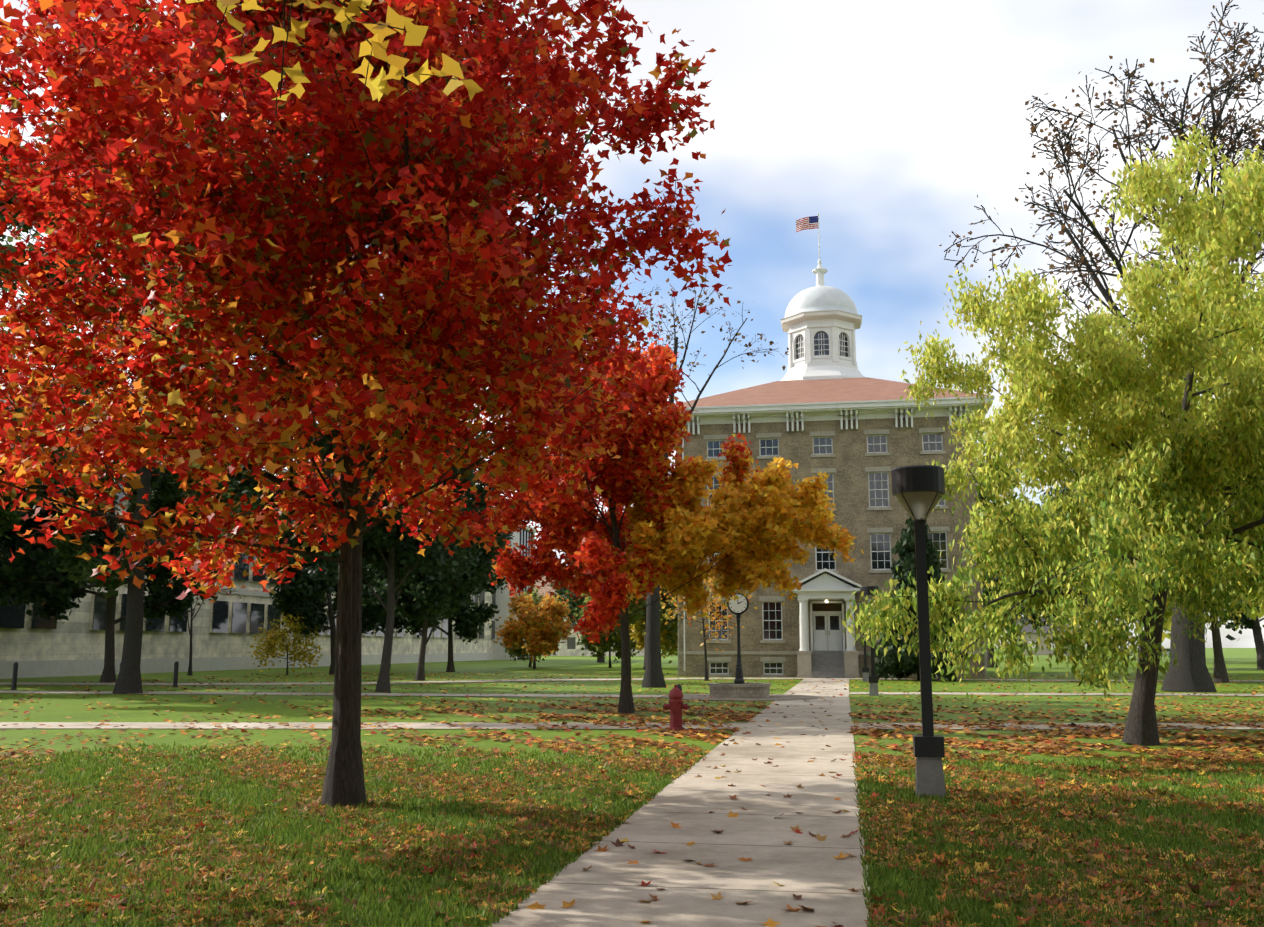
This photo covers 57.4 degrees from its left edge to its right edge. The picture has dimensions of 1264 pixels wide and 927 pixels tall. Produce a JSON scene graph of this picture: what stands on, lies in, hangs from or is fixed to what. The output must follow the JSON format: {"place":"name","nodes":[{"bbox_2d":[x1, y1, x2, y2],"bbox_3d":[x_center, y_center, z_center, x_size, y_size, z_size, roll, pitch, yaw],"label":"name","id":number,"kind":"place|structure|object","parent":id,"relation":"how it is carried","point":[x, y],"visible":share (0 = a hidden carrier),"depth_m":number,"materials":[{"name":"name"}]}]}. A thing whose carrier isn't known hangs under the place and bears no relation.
{"place":"outdoors","nodes":[
{"label":"outdoors","id":0,"kind":"place"},
{"bbox_2d":[0,400,535,678],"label":"building","id":1,"kind":"structure","parent":0,"point":[225,629],"depth_m":78.86,"materials":[{"name":"beige stone"}]},
{"bbox_2d":[185,0,483,117],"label":"leaves","id":2,"kind":"object","parent":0,"point":[375,45],"visible":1,"depth_m":6.82,"materials":[{"name":"yellow plant"}]},
{"bbox_2d":[534,576,643,655],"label":"building","id":3,"kind":"structure","parent":0,"point":[569,647],"depth_m":198.65,"materials":[{"name":"beige stone"}]},
{"bbox_2d":[0,648,1263,926],"bbox_3d":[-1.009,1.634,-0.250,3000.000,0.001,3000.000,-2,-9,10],"label":"ground","id":4,"kind":"structure","parent":0,"point":[1240,662],"depth_m":31.66,"materials":[{"name":"green plant"}]},
{"bbox_2d":[11,662,17,689],"bbox_3d":[-23.809,8.200,44.558,0.213,1.050,0.213,-2,-9,10],"label":"bollard","id":5,"kind":"object","parent":4,"relation":"on","point":[14,675],"visible":1,"depth_m":44.50,"materials":[{"name":"black metal"}]},
{"bbox_2d":[0,400,80,606],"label":"dark tree","id":6,"kind":"object","parent":4,"relation":"on","point":[11,586],"visible":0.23,"depth_m":49.08,"materials":[{"name":"green plant"}]},
{"bbox_2d":[0,421,238,681],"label":"dark tree","id":7,"kind":"object","parent":4,"relation":"on","point":[159,601],"visible":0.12,"depth_m":54.17,"materials":[{"name":"green plant"}]},
{"bbox_2d":[172,661,178,686],"bbox_3d":[-18.785,8.678,47.575,0.212,1.050,0.212,-2,-9,10],"label":"bollard","id":8,"kind":"object","parent":4,"relation":"on","point":[175,678],"visible":1,"depth_m":47.52,"materials":[{"name":"black metal"}]},
{"bbox_2d":[0,110,382,693],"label":"tree","id":9,"kind":"object","parent":4,"relation":"on","point":[128,680],"visible":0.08,"depth_m":41.76,"materials":[{"name":"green plant"}]},
{"bbox_2d":[169,554,243,675],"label":"small bare tree","id":10,"kind":"object","parent":4,"relation":"on","point":[190,628],"visible":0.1,"depth_m":66.81,"materials":[{"name":"brown plant"}]},
{"bbox_2d":[248,612,328,674],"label":"tree","id":11,"kind":"object","parent":4,"relation":"on","point":[271,645],"visible":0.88,"depth_m":67.33,"materials":[{"name":"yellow plant"}]},
{"bbox_2d":[253,472,394,674],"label":"dark tree","id":12,"kind":"object","parent":4,"relation":"on","point":[303,593],"visible":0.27,"depth_m":67.52,"materials":[{"name":"green plant"}]},
{"bbox_2d":[0,0,662,741],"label":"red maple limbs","id":13,"kind":"object","parent":4,"relation":"on","point":[102,78],"visible":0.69,"depth_m":10.53,"materials":[{"name":"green plant"}]},
{"bbox_2d":[0,0,731,807],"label":"red maple tree","id":14,"kind":"object","parent":4,"relation":"on","point":[488,52],"visible":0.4,"depth_m":11.21,"materials":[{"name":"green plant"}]},
{"bbox_2d":[326,557,407,668],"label":"dark tree","id":15,"kind":"object","parent":4,"relation":"on","point":[398,624],"visible":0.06,"depth_m":86.05,"materials":[{"name":"green plant"}]},
{"bbox_2d":[269,387,514,691],"bbox_3d":[-9.090,2.252,43.218,8.087,12.419,9.269,5,-10,-28],"label":"dark green tree","id":16,"kind":"object","parent":4,"relation":"on","point":[392,552],"visible":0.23,"depth_m":42.14,"materials":[{"name":"green plant"}]},
{"bbox_2d":[0,678,827,684],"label":"path","id":17,"kind":"structure","parent":4,"relation":"on","point":[370,682],"depth_m":52.83,"materials":[{"name":"concrete"}]},
{"bbox_2d":[0,691,829,698],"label":"cross path","id":18,"kind":"structure","parent":4,"relation":"on","point":[426,694],"depth_m":39.73,"materials":[{"name":"concrete"}]},
{"bbox_2d":[330,475,518,680],"bbox_3d":[-10.271,5.264,57.855,7.627,11.054,7.562,-4,-10,23],"label":"dark green tree","id":19,"kind":"object","parent":4,"relation":"on","point":[427,597],"visible":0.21,"depth_m":57.14,"materials":[{"name":"green plant"}]},
{"bbox_2d":[394,517,519,671],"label":"dark tree","id":20,"kind":"object","parent":4,"relation":"on","point":[467,619],"visible":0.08,"depth_m":75.24,"materials":[{"name":"green plant"}]},
{"bbox_2d":[500,586,564,666],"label":"ornamental tree","id":21,"kind":"object","parent":4,"relation":"on","point":[536,599],"visible":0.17,"depth_m":93.82,"materials":[{"name":"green plant"}]},
{"bbox_2d":[493,587,573,668],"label":"ornamental tree","id":22,"kind":"object","parent":4,"relation":"on","point":[531,618],"visible":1,"depth_m":84.71,"materials":[{"name":"orange plant"}]},
{"bbox_2d":[550,527,604,662],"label":"tree","id":23,"kind":"object","parent":4,"relation":"on","point":[562,592],"visible":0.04,"depth_m":122.07,"materials":[{"name":"green plant"}]},
{"bbox_2d":[574,596,639,667],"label":"ornamental tree","id":24,"kind":"object","parent":4,"relation":"on","point":[604,645],"visible":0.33,"depth_m":89.74,"materials":[{"name":"green plant"}]},
{"bbox_2d":[580,508,677,669],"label":"tree","id":25,"kind":"object","parent":4,"relation":"on","point":[633,618],"visible":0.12,"depth_m":82.91,"materials":[{"name":"green plant"}]},
{"bbox_2d":[0,741,1263,926],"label":"grass","id":26,"kind":"structure","parent":4,"relation":"on","point":[421,916],"depth_m":9.77,"materials":[{"name":"green plant"}]},
{"bbox_2d":[0,671,1263,926],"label":"fallen leaves","id":27,"kind":"object","parent":4,"relation":"on","point":[1198,739],"visible":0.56,"depth_m":12.80,"materials":[{"name":"brown plant"}]},
{"bbox_2d":[0,722,1263,728],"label":"cross path","id":28,"kind":"structure","parent":4,"relation":"on","point":[296,725],"depth_m":24.21,"materials":[{"name":"concrete"}]},
{"bbox_2d":[459,338,812,712],"bbox_3d":[-0.013,1.656,30.288,7.121,9.532,9.216,-9,-12,44],"label":"red maple tree","id":29,"kind":"object","parent":4,"relation":"on","point":[653,434],"visible":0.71,"depth_m":28.20,"materials":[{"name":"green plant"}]},
{"bbox_2d":[629,598,677,662],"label":"ornamental tree","id":30,"kind":"object","parent":4,"relation":"on","point":[671,649],"visible":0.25,"depth_m":85.53,"materials":[{"name":"green plant"}]},
{"bbox_2d":[663,685,688,730],"bbox_3d":[0.859,4.870,23.024,0.443,0.890,0.446,8,-12,-41],"label":"fire hydrant","id":31,"kind":"object","parent":4,"relation":"on","point":[675,705],"visible":0.98,"depth_m":22.94,"materials":[{"name":"red metal"}]},
{"bbox_2d":[593,278,788,687],"bbox_3d":[1.709,0.814,49.056,10.341,17.058,6.474,3,-9,-17],"label":"bare tree","id":32,"kind":"object","parent":4,"relation":"on","point":[653,677],"visible":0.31,"depth_m":48.55,"materials":[{"name":"brown plant"}]},
{"bbox_2d":[660,557,757,680],"bbox_3d":[3.496,7.521,56.893,5.438,6.258,5.395,-2,-9,10],"label":"tree","id":33,"kind":"object","parent":4,"relation":"on","point":[713,634],"visible":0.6,"depth_m":56.28,"materials":[{"name":"brown plant"}]},
{"bbox_2d":[581,449,863,616],"bbox_3d":[2.486,3.082,29.325,6.638,6.398,5.033,-2,-9,10],"label":"tree","id":34,"kind":"object","parent":4,"relation":"on","point":[777,504],"visible":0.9,"depth_m":28.53,"materials":[{"name":"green plant"}]},
{"bbox_2d":[660,694,819,700],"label":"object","id":35,"kind":"object","parent":4,"relation":"on","point":[775,697],"depth_m":36.50,"materials":[{"name":"concrete"}]},
{"bbox_2d":[708,589,770,697],"bbox_3d":[3.521,5.846,38.072,2.080,3.670,2.080,-2,-9,10],"label":"post clock","id":36,"kind":"object","parent":35,"relation":"on","point":[739,687],"visible":0.83,"depth_m":37.47,"materials":[{"name":"metal"}]},
{"bbox_2d":[663,213,994,677],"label":"hall","id":37,"kind":"structure","parent":4,"relation":"on","point":[823,404],"depth_m":64.22,"materials":[{"name":"stone"}]},
{"bbox_2d":[857,603,868,681],"bbox_3d":[11.198,8.600,55.572,0.600,3.705,0.600,-2,-9,10],"label":"lamp post","id":38,"kind":"object","parent":4,"relation":"on","point":[865,669],"visible":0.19,"depth_m":55.34,"materials":[{"name":"metal"}]},
{"bbox_2d":[862,586,878,695],"bbox_3d":[8.221,6.061,39.543,0.600,3.705,0.600,-2,-9,10],"label":"lamp post","id":39,"kind":"object","parent":4,"relation":"on","point":[873,684],"visible":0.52,"depth_m":39.37,"materials":[{"name":"metal"}]},
{"bbox_2d":[891,465,945,798],"bbox_3d":[3.329,1.885,13.176,0.600,3.705,0.600,-2,-9,10],"label":"lamp post","id":40,"kind":"object","parent":4,"relation":"on","point":[918,492],"visible":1,"depth_m":13.14,"materials":[{"name":"metal"}]},
{"bbox_2d":[867,514,970,681],"bbox_3d":[14.242,6.610,57.375,5.153,8.393,5.330,-2,-9,10],"label":"conifer","id":41,"kind":"object","parent":4,"relation":"on","point":[890,664],"visible":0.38,"depth_m":56.87,"materials":[{"name":"green plant"}]},
{"bbox_2d":[976,449,1044,667],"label":"tree","id":42,"kind":"object","parent":4,"relation":"on","point":[989,656],"visible":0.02,"depth_m":91.38,"materials":[{"name":"green plant"}]},
{"bbox_2d":[1003,561,1057,640],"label":"tree","id":43,"kind":"object","parent":4,"relation":"on","point":[1034,617],"depth_m":155.69,"materials":[{"name":"green plant"}]},
{"bbox_2d":[816,692,1263,695],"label":"cross path","id":44,"kind":"structure","parent":4,"relation":"on","point":[958,693],"depth_m":40.58,"materials":[{"name":"concrete"}]},
{"bbox_2d":[842,117,1263,745],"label":"yellow green tree","id":45,"kind":"object","parent":4,"relation":"on","point":[1182,475],"visible":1,"depth_m":18.91,"materials":[{"name":"green plant"}]},
{"bbox_2d":[1040,486,1128,616],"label":"tree","id":46,"kind":"object","parent":4,"relation":"on","point":[1051,489],"visible":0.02,"depth_m":117.54,"materials":[{"name":"green plant"}]},
{"bbox_2d":[939,0,1263,691],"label":"old bare tree","id":47,"kind":"object","parent":4,"relation":"on","point":[1191,673],"visible":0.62,"depth_m":43.27,"materials":[{"name":"brown plant"}]},
{"bbox_2d":[1120,615,1169,660],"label":"tree","id":48,"kind":"object","parent":4,"relation":"on","point":[1140,639],"depth_m":129.97,"materials":[{"name":"green plant"}]},
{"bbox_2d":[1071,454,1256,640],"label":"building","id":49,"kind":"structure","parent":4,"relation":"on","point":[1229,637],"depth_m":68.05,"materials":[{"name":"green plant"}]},
{"bbox_2d":[1090,509,1263,682],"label":"tree","id":50,"kind":"object","parent":4,"relation":"on","point":[1220,673],"depth_m":52.99,"materials":[{"name":"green plant"}]},
{"bbox_2d":[1136,264,1263,622],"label":"yellow green tree","id":51,"kind":"object","parent":4,"relation":"on","point":[1260,601],"visible":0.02,"depth_m":28.05,"materials":[{"name":"green plant"}]},
{"bbox_2d":[1219,599,1263,669],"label":"tree","id":52,"kind":"object","parent":4,"relation":"on","point":[1253,625],"depth_m":84.33,"materials":[{"name":"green plant"}]},
{"bbox_2d":[0,0,1263,647],"label":"sky","id":53,"kind":"structure","parent":0,"point":[887,121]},
{"bbox_2d":[488,678,871,926],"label":"path","id":54,"kind":"structure","parent":0,"point":[607,889],"depth_m":9.54,"materials":[{"name":"concrete"}]},
{"bbox_2d":[829,678,1263,680],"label":"path","id":55,"kind":"structure","parent":0,"point":[1023,679],"depth_m":57.62,"materials":[{"name":"concrete"}]},
{"bbox_2d":[1007,617,1086,654],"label":"building","id":56,"kind":"structure","parent":0,"point":[1033,634],"depth_m":222.10,"materials":[{"name":"beige"}]},
{"bbox_2d":[1160,648,1169,656],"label":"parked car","id":57,"kind":"object","parent":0,"point":[1167,651],"visible":0.04,"depth_m":155.66,"materials":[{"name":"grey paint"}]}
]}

